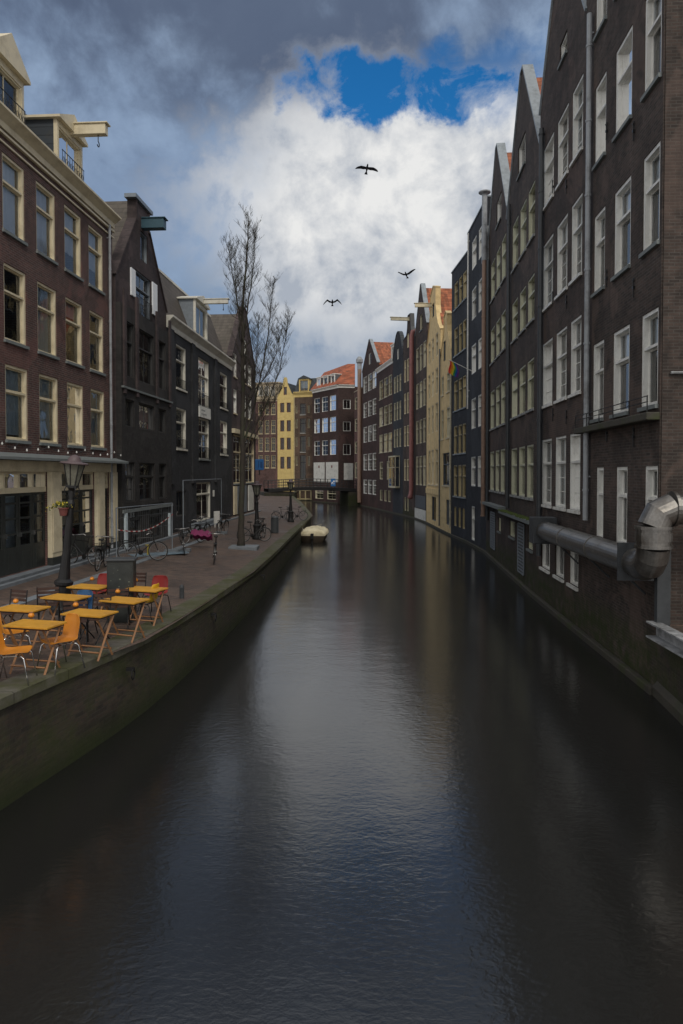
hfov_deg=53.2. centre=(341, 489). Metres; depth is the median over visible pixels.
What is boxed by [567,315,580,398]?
window
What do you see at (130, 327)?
window
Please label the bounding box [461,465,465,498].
window
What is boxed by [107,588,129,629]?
bistro chair
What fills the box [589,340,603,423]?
window
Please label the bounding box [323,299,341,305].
flying bird
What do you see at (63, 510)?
flower pot
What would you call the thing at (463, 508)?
window
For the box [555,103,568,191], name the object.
window
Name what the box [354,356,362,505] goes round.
canal house
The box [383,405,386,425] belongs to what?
window
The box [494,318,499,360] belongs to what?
window
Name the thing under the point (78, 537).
door
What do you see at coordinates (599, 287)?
window
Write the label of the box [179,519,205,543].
bicycle
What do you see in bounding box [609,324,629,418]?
window
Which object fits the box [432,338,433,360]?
window
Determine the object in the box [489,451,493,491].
window
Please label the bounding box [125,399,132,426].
window
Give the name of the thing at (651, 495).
window
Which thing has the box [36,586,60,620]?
bistro chair
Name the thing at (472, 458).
window
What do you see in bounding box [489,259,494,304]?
window
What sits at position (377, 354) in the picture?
canal house
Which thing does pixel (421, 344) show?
window
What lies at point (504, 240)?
window
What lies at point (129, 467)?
window
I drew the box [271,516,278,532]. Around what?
litter bin
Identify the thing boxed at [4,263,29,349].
window
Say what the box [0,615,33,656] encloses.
shell chair
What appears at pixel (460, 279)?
window
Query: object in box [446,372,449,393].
window
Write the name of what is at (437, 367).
window
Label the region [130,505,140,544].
window
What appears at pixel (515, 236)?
window
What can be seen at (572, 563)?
window
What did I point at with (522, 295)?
window
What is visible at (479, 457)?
window
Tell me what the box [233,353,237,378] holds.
window
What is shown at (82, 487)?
transom window
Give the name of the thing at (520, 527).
door
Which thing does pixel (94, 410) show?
window
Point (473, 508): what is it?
window
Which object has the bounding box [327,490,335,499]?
window
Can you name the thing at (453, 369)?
rainbow flag
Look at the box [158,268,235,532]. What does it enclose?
black house
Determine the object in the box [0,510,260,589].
kerb
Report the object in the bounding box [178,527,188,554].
bicycle
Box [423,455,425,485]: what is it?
window
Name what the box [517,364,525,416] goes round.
window
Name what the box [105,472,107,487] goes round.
transom window
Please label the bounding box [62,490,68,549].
door
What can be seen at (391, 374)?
window
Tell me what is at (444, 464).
window
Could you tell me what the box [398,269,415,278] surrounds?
flying bird
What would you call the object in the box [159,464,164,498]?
window
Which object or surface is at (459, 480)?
window
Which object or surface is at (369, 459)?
window
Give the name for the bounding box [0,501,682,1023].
water
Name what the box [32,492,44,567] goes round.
door
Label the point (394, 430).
window
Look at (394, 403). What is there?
window
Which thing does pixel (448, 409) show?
window
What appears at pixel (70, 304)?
window
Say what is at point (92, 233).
window
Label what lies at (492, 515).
door
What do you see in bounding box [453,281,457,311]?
window
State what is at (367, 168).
flying bird
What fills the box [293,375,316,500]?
canal house
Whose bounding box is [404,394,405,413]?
window
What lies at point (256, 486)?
street lamp
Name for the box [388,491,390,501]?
window
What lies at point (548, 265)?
window
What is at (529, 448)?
window
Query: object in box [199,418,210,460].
window
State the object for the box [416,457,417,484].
window
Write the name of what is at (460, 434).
window
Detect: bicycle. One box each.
[71,534,103,565]
[94,536,113,570]
[117,531,167,560]
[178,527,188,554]
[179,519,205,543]
[194,516,210,539]
[208,533,217,563]
[217,513,230,534]
[237,520,270,541]
[259,517,266,537]
[271,506,295,519]
[284,506,307,519]
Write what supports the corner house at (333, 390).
on the water
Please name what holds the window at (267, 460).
in the canal house at (266, 448)
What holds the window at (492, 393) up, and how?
in the canal house at (496, 353)
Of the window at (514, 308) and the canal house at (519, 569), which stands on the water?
the canal house at (519, 569)
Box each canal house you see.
[255,382,282,490]
[277,377,309,491]
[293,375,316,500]
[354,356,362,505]
[361,339,392,508]
[375,343,393,512]
[388,331,403,515]
[390,313,414,517]
[413,283,451,522]
[414,286,451,529]
[438,311,457,535]
[449,251,466,541]
[464,189,490,552]
[480,143,511,569]
[498,64,581,598]
[533,0,586,633]
[574,0,665,694]
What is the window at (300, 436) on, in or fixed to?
in the canal house at (302, 393)
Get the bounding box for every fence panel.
[116,503,179,557]
[176,479,227,551]
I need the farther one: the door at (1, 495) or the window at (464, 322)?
the window at (464, 322)
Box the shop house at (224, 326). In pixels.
[210,308,258,515]
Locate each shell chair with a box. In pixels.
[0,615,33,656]
[0,625,37,685]
[36,613,85,675]
[58,590,97,639]
[92,573,106,609]
[130,583,161,623]
[142,575,170,614]
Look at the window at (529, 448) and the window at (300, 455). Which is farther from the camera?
the window at (300, 455)
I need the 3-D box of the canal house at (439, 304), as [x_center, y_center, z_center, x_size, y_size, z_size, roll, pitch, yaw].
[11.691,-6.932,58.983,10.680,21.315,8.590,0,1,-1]
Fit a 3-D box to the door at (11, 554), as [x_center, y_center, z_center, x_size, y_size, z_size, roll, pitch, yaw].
[-9.592,1.293,19.834,0.120,2.351,0.772,0,1,4]
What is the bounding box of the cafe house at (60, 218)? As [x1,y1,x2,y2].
[0,33,128,584]
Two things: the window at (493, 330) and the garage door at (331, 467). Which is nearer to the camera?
the window at (493, 330)
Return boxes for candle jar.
[28,612,33,617]
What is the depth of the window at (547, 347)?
24.06 m
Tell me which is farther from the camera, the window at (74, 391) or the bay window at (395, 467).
the bay window at (395, 467)
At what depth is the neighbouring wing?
13.97 m
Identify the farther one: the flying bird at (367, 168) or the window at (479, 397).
the window at (479, 397)
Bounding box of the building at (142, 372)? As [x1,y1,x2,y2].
[105,193,172,548]
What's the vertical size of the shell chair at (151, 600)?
0.841 m
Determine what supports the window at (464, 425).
in the canal house at (459, 426)
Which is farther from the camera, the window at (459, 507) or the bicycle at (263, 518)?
the window at (459, 507)
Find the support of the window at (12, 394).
in the cafe house at (60, 218)
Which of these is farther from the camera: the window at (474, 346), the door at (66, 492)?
the window at (474, 346)
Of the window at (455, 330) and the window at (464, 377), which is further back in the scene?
the window at (455, 330)
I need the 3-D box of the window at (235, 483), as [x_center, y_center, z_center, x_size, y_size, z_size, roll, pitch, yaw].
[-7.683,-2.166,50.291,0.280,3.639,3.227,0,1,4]
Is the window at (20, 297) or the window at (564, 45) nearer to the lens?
the window at (20, 297)
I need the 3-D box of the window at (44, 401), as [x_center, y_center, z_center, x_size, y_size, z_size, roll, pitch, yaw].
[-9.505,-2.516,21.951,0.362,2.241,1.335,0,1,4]
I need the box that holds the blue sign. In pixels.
[255,459,263,474]
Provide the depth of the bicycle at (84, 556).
22.75 m
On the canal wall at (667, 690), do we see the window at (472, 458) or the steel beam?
the steel beam
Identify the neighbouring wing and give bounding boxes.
[652,0,682,624]
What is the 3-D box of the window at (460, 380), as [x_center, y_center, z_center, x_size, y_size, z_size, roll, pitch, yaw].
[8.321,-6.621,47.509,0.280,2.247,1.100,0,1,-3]
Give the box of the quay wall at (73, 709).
[0,491,311,810]
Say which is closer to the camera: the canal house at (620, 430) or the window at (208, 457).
the canal house at (620, 430)
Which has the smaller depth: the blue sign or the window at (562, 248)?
the window at (562, 248)
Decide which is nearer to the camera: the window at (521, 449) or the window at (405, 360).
the window at (521, 449)
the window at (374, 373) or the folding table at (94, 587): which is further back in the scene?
the window at (374, 373)
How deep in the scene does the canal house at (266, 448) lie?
117.07 m
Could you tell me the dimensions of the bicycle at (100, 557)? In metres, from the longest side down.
1.758 x 1.055 x 0.602 m
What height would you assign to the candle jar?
0.089 m
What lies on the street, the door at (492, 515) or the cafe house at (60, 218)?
the cafe house at (60, 218)
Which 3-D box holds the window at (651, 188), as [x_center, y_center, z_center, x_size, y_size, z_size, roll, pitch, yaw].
[6.700,-6.141,14.522,0.362,2.142,0.991,0,1,3]
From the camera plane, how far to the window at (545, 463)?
24.28 m
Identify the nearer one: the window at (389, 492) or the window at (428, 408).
the window at (428, 408)
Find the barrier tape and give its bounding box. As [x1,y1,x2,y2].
[117,514,172,531]
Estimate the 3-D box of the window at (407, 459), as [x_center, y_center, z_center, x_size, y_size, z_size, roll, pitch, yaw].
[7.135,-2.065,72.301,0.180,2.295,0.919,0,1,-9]
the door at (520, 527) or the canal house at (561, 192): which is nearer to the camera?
the canal house at (561, 192)
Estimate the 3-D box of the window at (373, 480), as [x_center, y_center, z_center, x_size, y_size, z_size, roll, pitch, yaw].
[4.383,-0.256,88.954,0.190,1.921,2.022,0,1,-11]
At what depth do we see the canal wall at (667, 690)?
13.34 m
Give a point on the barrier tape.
(145, 529)
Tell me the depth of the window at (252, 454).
56.51 m
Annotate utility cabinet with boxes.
[105,557,137,622]
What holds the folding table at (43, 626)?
on the street
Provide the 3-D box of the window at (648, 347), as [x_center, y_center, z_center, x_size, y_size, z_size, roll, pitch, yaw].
[6.700,-2.749,14.601,0.362,2.103,0.991,0,1,3]
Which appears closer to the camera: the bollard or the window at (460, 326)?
the bollard
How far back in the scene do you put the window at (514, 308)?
30.56 m
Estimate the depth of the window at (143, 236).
31.00 m
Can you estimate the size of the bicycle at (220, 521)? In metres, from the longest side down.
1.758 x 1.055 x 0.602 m
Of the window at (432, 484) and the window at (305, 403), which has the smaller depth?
the window at (432, 484)
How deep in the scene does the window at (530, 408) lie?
26.98 m
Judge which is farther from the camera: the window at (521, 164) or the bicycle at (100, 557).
the window at (521, 164)
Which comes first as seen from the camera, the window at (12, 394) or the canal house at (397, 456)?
the window at (12, 394)
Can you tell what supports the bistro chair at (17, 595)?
on the street
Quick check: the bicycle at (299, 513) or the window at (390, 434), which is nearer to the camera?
the bicycle at (299, 513)
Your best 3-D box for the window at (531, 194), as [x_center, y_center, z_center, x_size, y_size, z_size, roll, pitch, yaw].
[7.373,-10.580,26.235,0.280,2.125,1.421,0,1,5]
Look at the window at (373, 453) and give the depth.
88.90 m
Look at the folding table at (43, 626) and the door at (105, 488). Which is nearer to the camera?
the folding table at (43, 626)
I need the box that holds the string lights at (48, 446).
[1,442,122,455]
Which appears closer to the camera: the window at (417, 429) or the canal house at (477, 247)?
the canal house at (477, 247)
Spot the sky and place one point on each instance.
(212, 108)
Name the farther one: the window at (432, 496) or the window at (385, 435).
the window at (385, 435)
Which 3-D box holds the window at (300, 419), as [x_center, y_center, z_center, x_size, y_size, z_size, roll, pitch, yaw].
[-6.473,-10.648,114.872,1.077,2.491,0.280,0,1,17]
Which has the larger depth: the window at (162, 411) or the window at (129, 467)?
the window at (162, 411)
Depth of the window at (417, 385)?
68.70 m
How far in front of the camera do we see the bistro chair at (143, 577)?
15.95 m
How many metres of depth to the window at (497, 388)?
35.60 m
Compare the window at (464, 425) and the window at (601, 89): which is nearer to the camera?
the window at (601, 89)
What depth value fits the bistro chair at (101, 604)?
12.76 m
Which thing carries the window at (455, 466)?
in the canal house at (459, 426)
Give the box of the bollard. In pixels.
[179,584,183,598]
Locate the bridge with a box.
[260,479,358,505]
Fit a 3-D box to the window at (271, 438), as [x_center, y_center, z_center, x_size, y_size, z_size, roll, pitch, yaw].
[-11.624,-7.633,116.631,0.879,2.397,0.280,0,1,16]
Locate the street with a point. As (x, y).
(195, 571)
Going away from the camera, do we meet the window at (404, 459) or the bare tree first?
the bare tree
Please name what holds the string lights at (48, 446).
attached to the cafe house at (60, 218)
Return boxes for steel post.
[654,550,670,625]
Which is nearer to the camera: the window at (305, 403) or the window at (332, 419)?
the window at (332, 419)
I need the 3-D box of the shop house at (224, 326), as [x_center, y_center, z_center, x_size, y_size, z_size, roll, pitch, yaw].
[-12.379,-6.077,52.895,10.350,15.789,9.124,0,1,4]
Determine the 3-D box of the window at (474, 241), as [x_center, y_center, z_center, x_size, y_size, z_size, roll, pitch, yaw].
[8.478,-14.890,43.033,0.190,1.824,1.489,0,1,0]
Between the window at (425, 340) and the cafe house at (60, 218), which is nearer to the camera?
the cafe house at (60, 218)
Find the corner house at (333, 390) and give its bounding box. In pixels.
[311,364,356,503]
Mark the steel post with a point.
(662, 597)
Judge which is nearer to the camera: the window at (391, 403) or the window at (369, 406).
the window at (391, 403)
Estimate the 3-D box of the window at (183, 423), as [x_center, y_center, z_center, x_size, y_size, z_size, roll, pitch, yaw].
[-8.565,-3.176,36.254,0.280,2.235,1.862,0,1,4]
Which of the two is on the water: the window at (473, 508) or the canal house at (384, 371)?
the canal house at (384, 371)
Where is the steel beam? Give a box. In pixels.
[646,621,682,657]
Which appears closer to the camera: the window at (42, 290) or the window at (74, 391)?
the window at (42, 290)
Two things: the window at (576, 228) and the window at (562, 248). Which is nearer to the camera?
the window at (576, 228)
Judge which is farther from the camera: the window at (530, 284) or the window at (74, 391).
the window at (530, 284)
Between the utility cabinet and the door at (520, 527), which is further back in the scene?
the door at (520, 527)
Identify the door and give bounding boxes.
[0,494,3,576]
[3,493,18,575]
[18,492,32,571]
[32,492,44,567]
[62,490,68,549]
[71,490,81,557]
[81,489,92,553]
[105,488,106,539]
[314,462,324,480]
[326,462,337,482]
[490,511,495,549]
[517,522,524,575]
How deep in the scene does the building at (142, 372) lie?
29.99 m
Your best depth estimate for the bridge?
96.47 m
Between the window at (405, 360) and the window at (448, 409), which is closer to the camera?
the window at (448, 409)
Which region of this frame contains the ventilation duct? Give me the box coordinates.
[529,491,682,594]
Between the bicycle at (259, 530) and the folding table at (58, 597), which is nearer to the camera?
the folding table at (58, 597)
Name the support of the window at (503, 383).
in the canal house at (496, 353)
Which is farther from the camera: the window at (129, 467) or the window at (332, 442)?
the window at (332, 442)
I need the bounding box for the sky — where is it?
[0,0,550,386]
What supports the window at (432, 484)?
in the canal house at (439, 304)
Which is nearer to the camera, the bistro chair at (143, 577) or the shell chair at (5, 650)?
the shell chair at (5, 650)
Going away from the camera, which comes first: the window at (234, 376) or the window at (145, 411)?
the window at (145, 411)
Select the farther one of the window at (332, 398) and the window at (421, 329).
the window at (332, 398)
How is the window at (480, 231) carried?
in the canal house at (477, 247)
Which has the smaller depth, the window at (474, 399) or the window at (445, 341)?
the window at (474, 399)
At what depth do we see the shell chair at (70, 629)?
10.82 m
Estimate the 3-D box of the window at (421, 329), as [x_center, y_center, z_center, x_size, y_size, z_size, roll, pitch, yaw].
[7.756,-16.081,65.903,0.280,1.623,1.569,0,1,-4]
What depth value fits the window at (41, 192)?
22.06 m
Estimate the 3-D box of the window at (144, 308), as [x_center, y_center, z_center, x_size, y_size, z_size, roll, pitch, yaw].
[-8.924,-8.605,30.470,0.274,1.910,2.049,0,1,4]
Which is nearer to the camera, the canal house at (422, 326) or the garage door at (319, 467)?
the canal house at (422, 326)
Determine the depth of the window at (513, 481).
30.72 m
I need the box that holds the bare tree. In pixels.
[217,204,295,545]
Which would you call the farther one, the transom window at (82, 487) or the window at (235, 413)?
the window at (235, 413)
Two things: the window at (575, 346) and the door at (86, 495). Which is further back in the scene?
the door at (86, 495)
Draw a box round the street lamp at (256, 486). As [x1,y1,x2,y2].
[251,481,261,539]
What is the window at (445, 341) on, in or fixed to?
in the canal house at (445, 442)
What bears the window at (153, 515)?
in the building at (142, 372)
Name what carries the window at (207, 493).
in the black house at (203, 364)
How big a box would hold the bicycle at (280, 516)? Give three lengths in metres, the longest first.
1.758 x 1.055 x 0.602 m
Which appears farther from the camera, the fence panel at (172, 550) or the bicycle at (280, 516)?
the bicycle at (280, 516)
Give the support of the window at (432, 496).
in the canal house at (439, 304)
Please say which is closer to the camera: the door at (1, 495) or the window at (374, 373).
the door at (1, 495)
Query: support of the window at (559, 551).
in the canal house at (561, 192)
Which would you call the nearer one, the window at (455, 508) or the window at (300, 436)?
the window at (455, 508)
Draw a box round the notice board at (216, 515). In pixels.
[214,511,219,527]
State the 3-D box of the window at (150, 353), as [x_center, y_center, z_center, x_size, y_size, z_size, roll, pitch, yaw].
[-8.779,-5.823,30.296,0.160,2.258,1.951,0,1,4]
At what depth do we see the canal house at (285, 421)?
116.07 m
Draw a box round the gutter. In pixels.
[1,539,205,606]
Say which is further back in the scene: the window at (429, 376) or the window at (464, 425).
the window at (429, 376)
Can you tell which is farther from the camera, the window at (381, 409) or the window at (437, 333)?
the window at (381, 409)
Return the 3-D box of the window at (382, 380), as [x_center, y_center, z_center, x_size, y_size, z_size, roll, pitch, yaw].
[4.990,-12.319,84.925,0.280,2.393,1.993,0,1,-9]
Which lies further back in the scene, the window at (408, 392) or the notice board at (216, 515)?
the window at (408, 392)
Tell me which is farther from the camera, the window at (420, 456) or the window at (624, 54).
the window at (420, 456)
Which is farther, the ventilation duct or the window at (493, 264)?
the window at (493, 264)
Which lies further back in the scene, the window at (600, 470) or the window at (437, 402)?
the window at (437, 402)
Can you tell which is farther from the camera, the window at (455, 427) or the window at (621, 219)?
the window at (455, 427)
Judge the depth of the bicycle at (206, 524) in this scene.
33.40 m
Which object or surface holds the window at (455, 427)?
in the canal house at (459, 426)
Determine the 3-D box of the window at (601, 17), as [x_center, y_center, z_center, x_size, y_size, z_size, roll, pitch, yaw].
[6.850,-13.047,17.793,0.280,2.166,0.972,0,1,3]
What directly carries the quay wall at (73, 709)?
in the water
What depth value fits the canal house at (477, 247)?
41.95 m
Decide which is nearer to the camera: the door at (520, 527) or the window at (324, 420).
the door at (520, 527)
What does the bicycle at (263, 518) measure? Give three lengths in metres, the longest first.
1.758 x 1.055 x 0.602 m
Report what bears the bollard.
on the street
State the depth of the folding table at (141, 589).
14.12 m
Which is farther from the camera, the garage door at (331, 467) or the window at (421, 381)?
the garage door at (331, 467)
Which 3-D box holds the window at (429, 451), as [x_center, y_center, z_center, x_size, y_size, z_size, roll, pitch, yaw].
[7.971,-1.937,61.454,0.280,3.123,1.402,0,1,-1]
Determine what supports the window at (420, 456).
in the canal house at (422, 326)
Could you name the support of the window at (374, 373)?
in the canal house at (377, 354)
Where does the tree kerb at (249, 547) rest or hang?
on the street
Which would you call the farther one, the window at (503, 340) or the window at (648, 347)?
the window at (503, 340)
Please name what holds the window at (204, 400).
in the black house at (203, 364)
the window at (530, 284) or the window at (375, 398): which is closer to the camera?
the window at (530, 284)
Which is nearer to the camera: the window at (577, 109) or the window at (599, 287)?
the window at (599, 287)
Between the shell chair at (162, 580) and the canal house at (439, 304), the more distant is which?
the canal house at (439, 304)
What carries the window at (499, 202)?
in the canal house at (496, 353)
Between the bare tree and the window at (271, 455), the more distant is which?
the window at (271, 455)
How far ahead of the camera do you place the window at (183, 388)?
36.94 m
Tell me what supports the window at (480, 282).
in the canal house at (477, 247)
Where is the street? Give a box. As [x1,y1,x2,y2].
[0,491,312,683]
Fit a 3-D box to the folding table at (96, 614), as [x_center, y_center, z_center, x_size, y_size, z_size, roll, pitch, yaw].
[-4.253,2.455,11.537,0.800,0.761,0.480,0,1,17]
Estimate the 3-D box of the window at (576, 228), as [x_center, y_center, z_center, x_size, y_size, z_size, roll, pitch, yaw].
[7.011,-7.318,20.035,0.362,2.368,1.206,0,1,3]
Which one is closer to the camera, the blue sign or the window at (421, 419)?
the blue sign
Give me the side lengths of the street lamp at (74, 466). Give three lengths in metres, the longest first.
3.600 x 0.620 x 0.620 m
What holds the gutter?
on the street
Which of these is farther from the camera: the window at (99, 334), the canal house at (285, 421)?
the canal house at (285, 421)
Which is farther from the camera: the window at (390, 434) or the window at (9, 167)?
the window at (390, 434)
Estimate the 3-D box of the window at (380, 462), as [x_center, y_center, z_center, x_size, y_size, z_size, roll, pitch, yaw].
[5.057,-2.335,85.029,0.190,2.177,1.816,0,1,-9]
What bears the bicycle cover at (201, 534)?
on the street
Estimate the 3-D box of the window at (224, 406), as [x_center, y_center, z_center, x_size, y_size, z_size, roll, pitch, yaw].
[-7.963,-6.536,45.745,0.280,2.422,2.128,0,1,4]
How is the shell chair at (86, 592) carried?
on the street
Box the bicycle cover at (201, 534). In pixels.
[190,529,212,540]
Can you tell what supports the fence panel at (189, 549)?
on the street
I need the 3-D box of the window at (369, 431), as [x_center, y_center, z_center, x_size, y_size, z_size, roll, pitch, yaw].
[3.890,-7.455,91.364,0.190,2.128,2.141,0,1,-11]
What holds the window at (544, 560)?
in the canal house at (561, 192)
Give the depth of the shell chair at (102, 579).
15.72 m
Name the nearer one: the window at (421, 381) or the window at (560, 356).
the window at (560, 356)
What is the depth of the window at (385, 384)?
83.19 m
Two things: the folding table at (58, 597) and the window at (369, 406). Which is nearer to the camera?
the folding table at (58, 597)
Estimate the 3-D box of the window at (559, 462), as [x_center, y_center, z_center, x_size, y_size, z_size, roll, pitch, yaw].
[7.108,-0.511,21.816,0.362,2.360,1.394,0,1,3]
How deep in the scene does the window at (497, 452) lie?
35.68 m
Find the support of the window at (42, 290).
in the cafe house at (60, 218)
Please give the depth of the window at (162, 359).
32.89 m
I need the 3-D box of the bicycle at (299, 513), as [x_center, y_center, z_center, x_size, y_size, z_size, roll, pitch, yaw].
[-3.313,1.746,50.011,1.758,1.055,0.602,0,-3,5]
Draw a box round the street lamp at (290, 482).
[287,479,293,521]
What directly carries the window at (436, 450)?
in the canal house at (439, 304)
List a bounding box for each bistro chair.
[1,589,27,638]
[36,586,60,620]
[62,600,88,648]
[79,594,111,644]
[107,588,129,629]
[136,572,146,611]
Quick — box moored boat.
[301,521,328,542]
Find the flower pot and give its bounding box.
[45,501,68,515]
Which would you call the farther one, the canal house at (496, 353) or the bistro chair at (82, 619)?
the canal house at (496, 353)
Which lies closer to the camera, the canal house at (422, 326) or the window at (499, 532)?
the window at (499, 532)
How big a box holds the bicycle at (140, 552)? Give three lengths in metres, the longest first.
1.758 x 1.055 x 0.602 m
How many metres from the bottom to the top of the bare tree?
15.210 m
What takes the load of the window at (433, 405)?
in the canal house at (439, 304)
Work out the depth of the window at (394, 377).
78.21 m
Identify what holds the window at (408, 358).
in the canal house at (409, 425)
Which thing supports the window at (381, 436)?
in the canal house at (384, 371)
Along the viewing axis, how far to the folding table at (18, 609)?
11.88 m
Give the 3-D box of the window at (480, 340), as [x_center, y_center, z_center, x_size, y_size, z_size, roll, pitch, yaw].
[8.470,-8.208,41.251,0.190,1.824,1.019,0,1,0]
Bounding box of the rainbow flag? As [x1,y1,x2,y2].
[448,360,472,377]
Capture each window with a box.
[0,472,45,493]
[2,152,27,246]
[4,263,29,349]
[5,364,31,443]
[36,181,58,265]
[37,281,59,359]
[39,374,60,446]
[62,472,92,490]
[64,204,83,281]
[65,297,84,368]
[67,382,85,448]
[88,225,105,295]
[90,310,105,376]
[91,389,106,450]
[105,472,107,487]
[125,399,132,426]
[126,462,133,502]
[127,322,132,377]
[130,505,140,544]
[135,270,151,321]
[139,329,152,385]
[139,403,152,430]
[140,232,146,263]
[140,463,153,500]
[150,502,162,539]
[159,341,164,389]
[159,409,164,432]
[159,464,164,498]
[176,344,187,392]
[176,407,187,450]
[176,491,184,516]
[197,482,209,521]
[198,357,209,408]
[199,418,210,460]
[220,372,227,410]
[220,420,228,455]
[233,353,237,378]
[233,434,239,484]
[234,389,237,414]
[246,438,253,483]
[265,455,268,467]
[271,438,275,451]
[271,455,275,467]
[300,403,305,414]
[300,419,305,433]
[300,436,305,452]
[300,455,305,479]
[314,419,319,432]
[315,490,322,498]
[322,418,327,432]
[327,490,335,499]
[330,395,335,410]
[330,416,335,431]
[330,439,335,454]
[368,373,371,390]
[368,400,371,416]
[368,425,371,441]
[368,453,371,469]
[373,371,375,388]
[373,398,375,414]
[373,424,375,440]
[373,453,375,469]
[373,480,375,494]
[379,380,382,400]
[379,407,382,427]
[379,434,382,453]
[380,462,382,478]
[383,377,386,398]
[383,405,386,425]
[383,433,386,452]
[384,490,386,500]
[387,461,389,479]
[388,374,391,395]
[388,403,391,424]
[388,456,399,487]
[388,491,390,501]
[389,432,391,451]
[394,377,395,393]
[394,403,395,420]
[394,430,395,447]
[404,360,405,382]
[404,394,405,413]
[404,426,405,446]
[404,459,405,480]
[407,358,408,380]
[407,392,408,412]
[407,425,408,445]
[407,459,408,480]
[416,348,418,373]
[416,383,418,409]
[416,421,418,443]
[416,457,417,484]
[419,313,422,332]
[420,344,421,370]
[420,381,421,407]
[420,419,421,442]
[420,456,421,484]
[423,340,425,367]
[423,378,425,405]
[423,418,425,442]
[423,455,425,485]
[427,451,429,484]
[428,376,429,399]
[428,408,429,434]
[431,450,433,485]
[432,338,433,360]
[432,371,433,396]
[432,405,433,432]
[432,496,435,520]
[434,449,437,485]
[436,333,437,356]
[436,367,437,393]
[436,402,437,430]
[440,376,443,397]
[440,410,443,440]
[442,453,448,486]
[444,341,445,360]
[445,406,449,438]
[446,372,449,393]
[446,500,448,524]
[452,426,456,454]
[452,465,456,497]
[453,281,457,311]
[453,327,457,358]
[453,380,457,412]
[454,506,456,525]
[457,323,461,354]
[457,377,461,410]
[457,424,461,454]
[457,465,460,497]
[458,276,461,306]
[459,507,460,527]
[461,319,465,351]
[461,375,465,409]
[461,423,465,453]
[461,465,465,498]
[462,270,466,302]
[463,508,464,528]
[471,397,475,428]
[471,457,474,485]
[472,235,476,269]
[472,286,475,319]
[472,343,475,373]
[472,506,474,540]
[478,337,481,369]
[478,394,480,426]
[478,456,480,486]
[479,226,481,258]
[479,278,481,311]
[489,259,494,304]
[489,326,494,366]
[489,390,493,430]
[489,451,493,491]
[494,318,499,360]
[494,385,499,428]
[494,450,498,492]
[495,195,500,230]
[495,248,499,295]
[497,518,500,533]
[499,309,505,354]
[499,380,504,426]
[499,449,504,493]
[500,234,505,285]
[508,521,514,539]
[509,448,516,497]
[510,217,517,274]
[510,298,517,344]
[510,372,516,420]
[516,136,525,181]
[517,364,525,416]
[517,446,524,498]
[518,198,526,261]
[518,286,525,336]
[524,444,533,500]
[525,273,534,327]
[525,358,533,413]
[526,181,534,247]
[526,542,532,552]
[539,544,549,573]
[541,438,551,507]
[542,234,552,312]
[542,337,552,408]
[543,133,553,211]
[552,436,565,510]
[552,546,563,582]
[553,326,566,403]
[554,213,567,300]
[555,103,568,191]
[557,34,566,70]
[566,434,579,513]
[566,551,577,590]
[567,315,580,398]
[568,194,581,285]
[569,75,582,167]
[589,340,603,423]
[590,207,604,298]
[592,73,605,171]
[593,0,606,42]
[597,467,603,537]
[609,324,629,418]
[610,176,630,281]
[612,25,632,142]
[617,467,627,542]
[637,307,658,411]
[638,142,659,258]
[640,0,661,102]
[646,466,657,503]
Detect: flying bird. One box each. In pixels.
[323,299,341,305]
[355,164,377,174]
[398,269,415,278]
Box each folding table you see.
[0,604,50,654]
[2,619,66,674]
[40,593,90,635]
[60,608,118,661]
[66,583,106,624]
[99,596,149,642]
[125,586,167,625]
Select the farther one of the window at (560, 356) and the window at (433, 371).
the window at (433, 371)
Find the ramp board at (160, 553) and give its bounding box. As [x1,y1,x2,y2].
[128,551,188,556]
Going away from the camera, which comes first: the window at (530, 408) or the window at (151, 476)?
the window at (530, 408)
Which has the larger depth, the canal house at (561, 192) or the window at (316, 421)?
the window at (316, 421)
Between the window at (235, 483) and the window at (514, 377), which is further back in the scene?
the window at (235, 483)
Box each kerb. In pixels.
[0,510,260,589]
[228,545,258,550]
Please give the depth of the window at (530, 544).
26.73 m
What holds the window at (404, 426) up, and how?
in the canal house at (409, 425)
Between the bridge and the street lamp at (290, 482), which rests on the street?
the street lamp at (290, 482)
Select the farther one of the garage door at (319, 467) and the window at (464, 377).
the garage door at (319, 467)
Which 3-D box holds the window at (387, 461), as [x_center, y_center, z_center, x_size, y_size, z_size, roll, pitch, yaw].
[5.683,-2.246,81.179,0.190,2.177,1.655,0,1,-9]
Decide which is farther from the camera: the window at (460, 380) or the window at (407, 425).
the window at (407, 425)
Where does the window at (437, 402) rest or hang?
in the canal house at (439, 304)
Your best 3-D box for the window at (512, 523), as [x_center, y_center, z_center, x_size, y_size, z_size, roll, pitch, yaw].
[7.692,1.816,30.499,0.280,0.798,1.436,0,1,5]
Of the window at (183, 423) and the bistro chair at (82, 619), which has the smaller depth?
the bistro chair at (82, 619)
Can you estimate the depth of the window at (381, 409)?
85.45 m
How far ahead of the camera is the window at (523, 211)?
28.57 m
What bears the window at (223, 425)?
in the black house at (203, 364)
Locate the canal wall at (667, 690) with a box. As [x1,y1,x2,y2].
[652,644,682,724]
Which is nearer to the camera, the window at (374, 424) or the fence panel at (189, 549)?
the fence panel at (189, 549)
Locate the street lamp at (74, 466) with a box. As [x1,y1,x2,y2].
[49,455,88,614]
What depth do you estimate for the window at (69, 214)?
23.96 m
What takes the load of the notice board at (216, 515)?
on the street
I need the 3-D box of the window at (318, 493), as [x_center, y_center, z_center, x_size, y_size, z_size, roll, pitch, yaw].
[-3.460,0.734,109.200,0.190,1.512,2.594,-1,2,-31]
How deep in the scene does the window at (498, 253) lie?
35.43 m
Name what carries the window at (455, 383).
in the canal house at (459, 426)
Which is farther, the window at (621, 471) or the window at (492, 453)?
the window at (492, 453)

